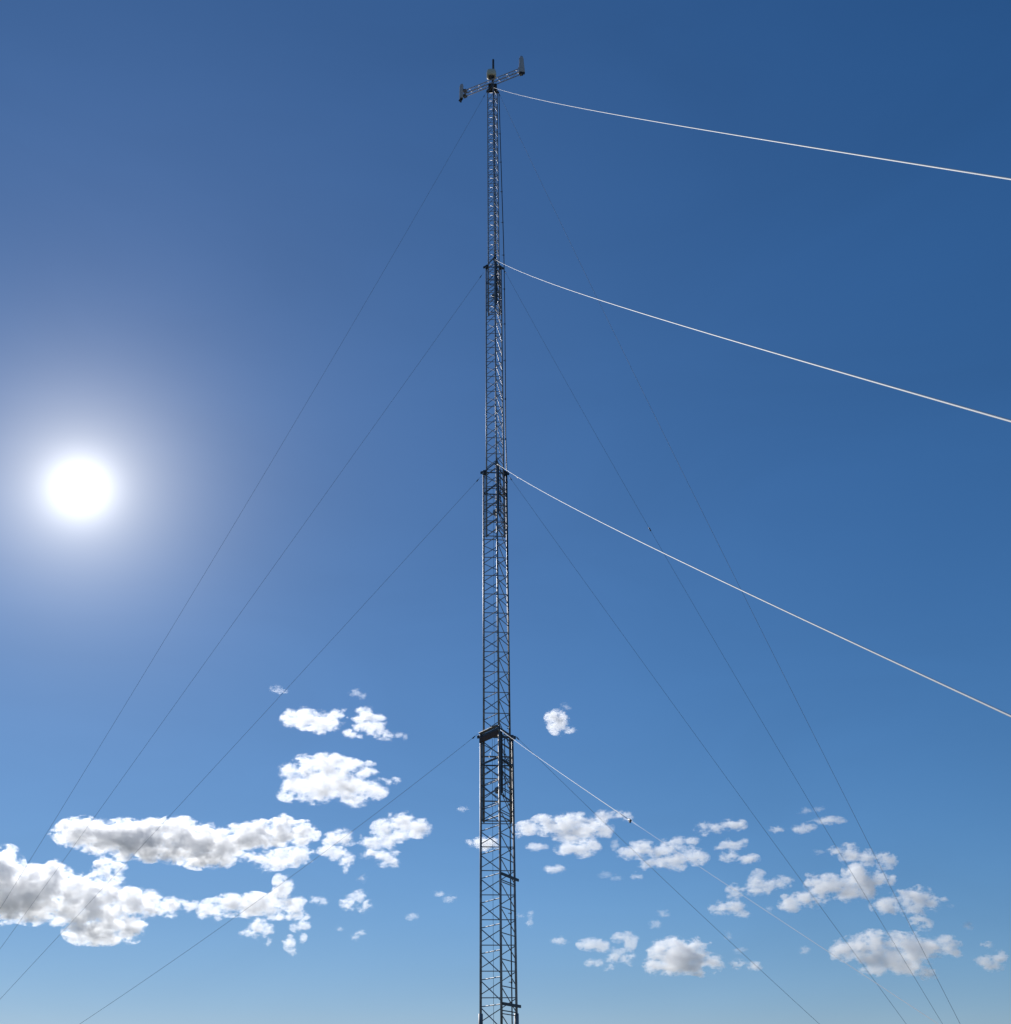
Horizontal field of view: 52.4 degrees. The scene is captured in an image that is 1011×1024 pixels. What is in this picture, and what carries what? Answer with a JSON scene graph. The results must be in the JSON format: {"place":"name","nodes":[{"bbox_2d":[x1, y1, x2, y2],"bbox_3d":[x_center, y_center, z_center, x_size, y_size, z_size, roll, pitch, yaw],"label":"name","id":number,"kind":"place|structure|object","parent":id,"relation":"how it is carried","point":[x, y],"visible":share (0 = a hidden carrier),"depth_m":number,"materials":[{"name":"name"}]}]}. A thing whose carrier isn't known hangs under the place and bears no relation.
{"place":"outdoors","nodes":[
{"label":"outdoors","id":0,"kind":"place"},
{"bbox_2d":[0,0,1010,1023],"label":"sky","id":1,"kind":"structure","parent":0,"point":[201,201],"materials":[{"name":"blue"}]},
{"label":"ground","id":2,"kind":"structure","parent":0,"visible":0},
{"bbox_2d":[463,67,520,1023],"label":"lattice mast","id":3,"kind":"object","parent":2,"relation":"on","point":[486,735],"visible":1,"depth_m":19.87,"materials":[{"name":"metal"}]},
{"bbox_2d":[1,479,478,997],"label":"guy wire","id":4,"kind":"object","parent":3,"relation":"attached to","point":[236,743],"visible":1,"depth_m":20.41,"materials":[{"name":"metal"}]},
{"bbox_2d":[0,272,483,948],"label":"guy wire","id":5,"kind":"object","parent":3,"relation":"attached to","point":[236,618],"visible":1,"depth_m":21.79,"materials":[{"name":"metal"}]},
{"bbox_2d":[1,95,484,906],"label":"guy wire","id":6,"kind":"object","parent":3,"relation":"attached to","point":[233,525],"visible":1,"depth_m":22.99,"materials":[{"name":"metal"}]},
{"bbox_2d":[80,736,474,1023],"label":"guy wire","id":7,"kind":"object","parent":3,"relation":"attached to","point":[280,884],"visible":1,"depth_m":18.72,"materials":[{"name":"metal"}]},
{"bbox_2d":[459,84,466,102],"bbox_3d":[-1.196,-11.755,28.914,0.215,0.720,0.149,17,-35,-28],"label":"panel antenna","id":8,"kind":"object","parent":3,"relation":"attached to","point":[461,94],"visible":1,"depth_m":28.84,"materials":[{"name":"grey plastic"}]},
{"bbox_2d":[487,69,495,79],"bbox_3d":[-0.394,-12.291,28.842,0.270,0.302,0.220,-1,-30,0],"label":"radio housing","id":9,"kind":"object","parent":3,"relation":"attached to","point":[491,73],"visible":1,"depth_m":28.74,"materials":[{"name":"beige plastic"}]},
{"bbox_2d":[494,104,495,255],"bbox_3d":[-0.273,-8.424,26.505,0.032,7.900,0.032,-1,-30,0],"label":"feeder cable","id":10,"kind":"object","parent":3,"relation":"attached to","point":[495,185],"visible":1,"depth_m":26.37,"materials":[{"name":"black rubber"}]},
{"bbox_2d":[496,90,512,1023],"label":"feeder cable","id":11,"kind":"object","parent":3,"relation":"attached to","point":[508,673],"visible":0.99,"depth_m":21.39,"materials":[{"name":"rubber"}]},
{"bbox_2d":[519,56,524,75],"bbox_3d":[0.445,-12.263,28.352,0.173,0.800,0.225,-1,-30,0],"label":"panel antenna","id":12,"kind":"object","parent":3,"relation":"attached to","point":[521,67],"visible":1,"depth_m":28.24,"materials":[{"name":"grey plastic"}]},
{"bbox_2d":[516,737,817,1022],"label":"guy wire","id":13,"kind":"object","parent":3,"relation":"attached to","point":[672,887],"visible":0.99,"depth_m":17.01,"materials":[{"name":"metal"}]},
{"bbox_2d":[510,478,904,1021],"bbox_3d":[3.609,4.261,17.710,7.543,13.452,0.018,-13,-32,20],"label":"guy wire","id":14,"kind":"object","parent":3,"relation":"attached to","point":[718,766],"visible":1,"depth_m":17.48,"materials":[{"name":"metal"}]},
{"bbox_2d":[499,729,937,1023],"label":"guy wire","id":15,"kind":"object","parent":3,"relation":"attached to","point":[630,820],"visible":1,"depth_m":6.32,"materials":[{"name":"paint"}]},
{"bbox_2d":[504,270,942,1023],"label":"guy wire","id":16,"kind":"object","parent":3,"relation":"attached to","point":[722,654],"visible":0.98,"depth_m":18.08,"materials":[{"name":"metal"}]},
{"bbox_2d":[499,94,959,1022],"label":"guy wire","id":17,"kind":"object","parent":3,"relation":"attached to","point":[749,606],"visible":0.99,"depth_m":18.46,"materials":[{"name":"metal"}]},
{"bbox_2d":[493,87,1010,179],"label":"guy wire","id":18,"kind":"object","parent":3,"relation":"attached to","point":[982,174],"visible":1,"depth_m":4.91,"materials":[{"name":"paint"}]},
{"bbox_2d":[495,259,1010,421],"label":"guy wire","id":19,"kind":"object","parent":2,"relation":"attached to","point":[949,403],"visible":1,"depth_m":4.09,"materials":[{"name":"paint"}]},
{"bbox_2d":[497,464,1010,716],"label":"guy wire","id":20,"kind":"object","parent":2,"relation":"attached to","point":[953,689],"visible":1,"depth_m":4.64,"materials":[{"name":"paint"}]}
]}

